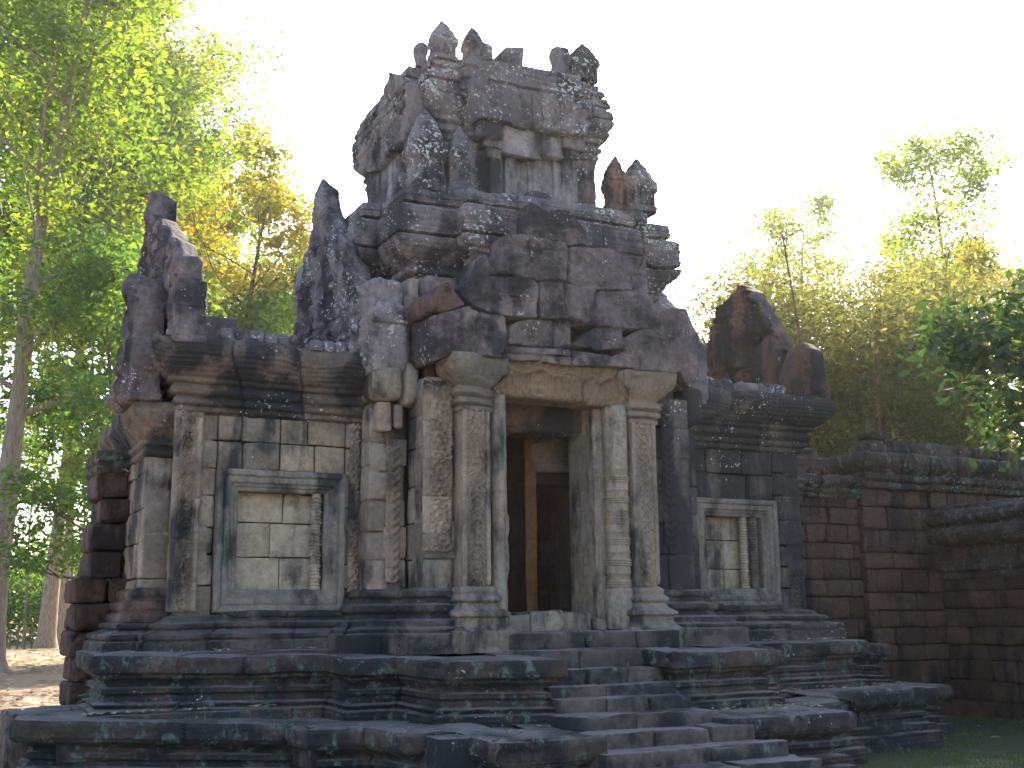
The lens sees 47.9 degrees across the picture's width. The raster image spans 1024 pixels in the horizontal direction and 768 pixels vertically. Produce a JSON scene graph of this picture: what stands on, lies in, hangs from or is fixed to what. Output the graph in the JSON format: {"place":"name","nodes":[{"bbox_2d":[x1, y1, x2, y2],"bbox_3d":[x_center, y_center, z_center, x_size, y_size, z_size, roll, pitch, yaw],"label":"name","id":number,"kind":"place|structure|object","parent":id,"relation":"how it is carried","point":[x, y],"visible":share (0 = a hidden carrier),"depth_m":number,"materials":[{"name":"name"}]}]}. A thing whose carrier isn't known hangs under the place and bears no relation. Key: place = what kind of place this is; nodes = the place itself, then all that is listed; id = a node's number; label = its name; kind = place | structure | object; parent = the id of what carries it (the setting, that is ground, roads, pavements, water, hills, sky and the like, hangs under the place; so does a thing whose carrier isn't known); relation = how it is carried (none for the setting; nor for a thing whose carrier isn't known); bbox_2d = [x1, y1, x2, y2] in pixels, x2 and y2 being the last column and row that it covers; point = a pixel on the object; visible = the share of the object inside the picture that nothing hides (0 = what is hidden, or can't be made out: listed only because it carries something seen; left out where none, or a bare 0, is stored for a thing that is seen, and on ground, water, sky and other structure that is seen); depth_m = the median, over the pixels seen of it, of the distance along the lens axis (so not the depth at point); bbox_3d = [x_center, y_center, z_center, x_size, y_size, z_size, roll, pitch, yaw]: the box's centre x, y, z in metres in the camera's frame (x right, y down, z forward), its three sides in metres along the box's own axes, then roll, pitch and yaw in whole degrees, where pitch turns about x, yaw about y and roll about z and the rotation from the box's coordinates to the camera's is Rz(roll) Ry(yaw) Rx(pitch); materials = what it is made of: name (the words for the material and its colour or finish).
{"place":"outdoors","nodes":[
{"label":"outdoors","id":0,"kind":"place"},
{"bbox_2d":[0,625,1023,767],"bbox_3d":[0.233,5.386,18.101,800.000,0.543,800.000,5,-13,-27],"label":"ground","id":1,"kind":"structure","parent":0,"point":[1012,743],"depth_m":17.31,"materials":[{"name":"brown soil"}]},
{"bbox_2d":[6,628,36,648],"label":"wooden fence","id":2,"kind":"object","parent":1,"relation":"on","point":[18,631],"visible":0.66,"depth_m":74.37,"materials":[{"name":"grey wood"}]},
{"bbox_2d":[6,509,47,631],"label":"distant forest","id":3,"kind":"object","parent":1,"relation":"on","point":[20,571],"depth_m":140.75,"materials":[{"name":"green plant"}]},
{"bbox_2d":[1,412,61,646],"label":"sapling","id":4,"kind":"object","parent":1,"relation":"on","point":[30,434],"visible":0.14,"depth_m":81.73,"materials":[{"name":"green plant"}]},
{"bbox_2d":[0,232,80,519],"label":"forest tree","id":5,"kind":"object","parent":1,"relation":"on","point":[49,446],"visible":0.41,"depth_m":46.50,"materials":[{"name":"green plant"}]},
{"bbox_2d":[6,508,86,644],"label":"forest undergrowth","id":6,"kind":"object","parent":1,"relation":"on","point":[15,603],"visible":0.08,"depth_m":83.83,"materials":[{"name":"green plant"}]},
{"bbox_2d":[32,348,100,605],"bbox_3d":[-24.677,6.480,64.191,5.355,16.977,5.294,5,-13,-27],"label":"sapling","id":7,"kind":"object","parent":1,"relation":"on","point":[69,462],"visible":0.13,"depth_m":64.90,"materials":[{"name":"green plant"}]},
{"bbox_2d":[0,0,166,292],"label":"forest tree","id":8,"kind":"object","parent":1,"relation":"on","point":[100,172],"visible":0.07,"depth_m":73.65,"materials":[{"name":"green plant"}]},
{"bbox_2d":[55,356,116,525],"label":"sapling","id":9,"kind":"object","parent":1,"relation":"on","point":[81,434],"visible":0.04,"depth_m":70.53,"materials":[{"name":"green plant"}]},
{"bbox_2d":[59,450,132,704],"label":"laterite wall","id":10,"kind":"structure","parent":1,"relation":"on","point":[91,591],"depth_m":13.23,"materials":[{"name":"stone"}]},
{"bbox_2d":[0,220,237,570],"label":"forest tree","id":11,"kind":"object","parent":1,"relation":"on","point":[53,471],"visible":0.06,"depth_m":46.70,"materials":[{"name":"green plant"}]},
{"bbox_2d":[0,212,244,598],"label":"forest tree","id":12,"kind":"object","parent":1,"relation":"on","point":[105,272],"visible":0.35,"depth_m":33.85,"materials":[{"name":"green plant"}]},
{"bbox_2d":[0,27,252,646],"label":"forest tree","id":13,"kind":"object","parent":1,"relation":"on","point":[63,606],"visible":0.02,"depth_m":78.56,"materials":[{"name":"green plant"}]},
{"bbox_2d":[0,0,264,367],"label":"forest tree","id":14,"kind":"object","parent":1,"relation":"on","point":[166,16],"visible":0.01,"depth_m":90.29,"materials":[{"name":"green plant"}]},
{"bbox_2d":[0,0,277,672],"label":"forest tree","id":15,"kind":"object","parent":1,"relation":"on","point":[47,20],"visible":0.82,"depth_m":38.41,"materials":[{"name":"green plant"}]},
{"bbox_2d":[0,0,314,648],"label":"forest tree","id":16,"kind":"object","parent":1,"relation":"on","point":[46,637],"visible":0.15,"depth_m":75.53,"materials":[{"name":"green plant"}]},
{"bbox_2d":[39,73,312,422],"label":"forest tree","id":17,"kind":"object","parent":1,"relation":"on","point":[189,126],"visible":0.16,"depth_m":74.81,"materials":[{"name":"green plant"}]},
{"bbox_2d":[127,107,350,329],"bbox_3d":[-12.020,-0.146,52.182,11.758,24.896,13.326,5,-13,-27],"label":"forest tree","id":18,"kind":"object","parent":1,"relation":"on","point":[275,203],"visible":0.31,"depth_m":53.58,"materials":[{"name":"yellow plant"}]},
{"bbox_2d":[206,248,302,336],"bbox_3d":[-11.756,3.090,50.631,11.460,18.209,12.605,-6,-12,24],"label":"forest tree","id":19,"kind":"object","parent":1,"relation":"on","point":[276,318],"visible":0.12,"depth_m":50.80,"materials":[{"name":"green plant"}]},
{"bbox_2d":[207,226,307,333],"bbox_3d":[-10.562,2.519,56.910,10.118,21.422,11.467,-9,-14,37],"label":"forest tree","id":20,"kind":"object","parent":1,"relation":"on","point":[258,272],"visible":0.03,"depth_m":57.19,"materials":[{"name":"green plant"}]},
{"bbox_2d":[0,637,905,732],"bbox_3d":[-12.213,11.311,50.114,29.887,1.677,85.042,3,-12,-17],"label":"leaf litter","id":21,"kind":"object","parent":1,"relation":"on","point":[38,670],"visible":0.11,"depth_m":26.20,"materials":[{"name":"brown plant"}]},
{"bbox_2d":[0,21,955,767],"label":"temple gatehouse","id":22,"kind":"object","parent":1,"relation":"on","point":[496,437],"visible":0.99,"depth_m":13.13,"materials":[{"name":"stone"}]},
{"bbox_2d":[210,468,345,617],"bbox_3d":[-2.604,1.783,12.842,1.478,1.623,0.387,5,-13,-27],"label":"window","id":23,"kind":"structure","parent":22,"relation":"in","point":[250,505],"depth_m":12.84,"materials":[{"name":"stone"}]},
{"bbox_2d":[696,497,781,610],"bbox_3d":[2.984,2.326,15.686,1.446,1.511,0.379,5,-13,-27],"label":"window","id":24,"kind":"structure","parent":22,"relation":"in","point":[721,522],"depth_m":15.71,"materials":[{"name":"stone"}]},
{"bbox_2d":[721,177,851,350],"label":"forest tree","id":25,"kind":"object","parent":1,"relation":"on","point":[800,225],"visible":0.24,"depth_m":106.26,"materials":[{"name":"green plant"}]},
{"bbox_2d":[665,174,1023,482],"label":"bamboo thicket","id":26,"kind":"object","parent":1,"relation":"on","point":[872,390],"visible":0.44,"depth_m":22.40,"materials":[{"name":"green plant"}]},
{"bbox_2d":[840,229,958,364],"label":"forest tree","id":27,"kind":"object","parent":1,"relation":"on","point":[888,244],"visible":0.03,"depth_m":81.33,"materials":[{"name":"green plant"}]},
{"bbox_2d":[799,432,1023,715],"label":"laterite wall","id":28,"kind":"structure","parent":1,"relation":"on","point":[870,557],"depth_m":19.43,"materials":[{"name":"brown stone"}]},
{"bbox_2d":[849,713,1023,767],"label":"grass","id":29,"kind":"structure","parent":1,"relation":"on","point":[982,719],"depth_m":13.86,"materials":[{"name":"green plant"}]},
{"bbox_2d":[857,249,1018,441],"bbox_3d":[16.580,2.578,47.053,8.987,16.791,7.930,-3,-12,13],"label":"forest tree","id":30,"kind":"object","parent":1,"relation":"on","point":[901,265],"visible":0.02,"depth_m":48.33,"materials":[{"name":"yellow plant"}]},
{"bbox_2d":[860,109,1023,332],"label":"forest tree","id":31,"kind":"object","parent":1,"relation":"on","point":[897,169],"visible":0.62,"depth_m":62.65,"materials":[{"name":"green plant"}]},
{"bbox_2d":[895,269,1023,471],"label":"broadleaf tree","id":32,"kind":"object","parent":1,"relation":"on","point":[963,349],"visible":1,"depth_m":14.25,"materials":[{"name":"green plant"}]},
{"bbox_2d":[917,224,1023,452],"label":"forest tree","id":33,"kind":"object","parent":1,"relation":"on","point":[966,261],"visible":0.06,"depth_m":36.93,"materials":[{"name":"yellow plant"}]},
{"bbox_2d":[925,498,1023,720],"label":"laterite wall","id":34,"kind":"structure","parent":1,"relation":"on","point":[979,567],"depth_m":18.99,"materials":[{"name":"brown stone"}]},
{"bbox_2d":[0,0,1023,624],"label":"sky","id":35,"kind":"structure","parent":0,"point":[717,100],"materials":[{"name":"white"}]}
]}

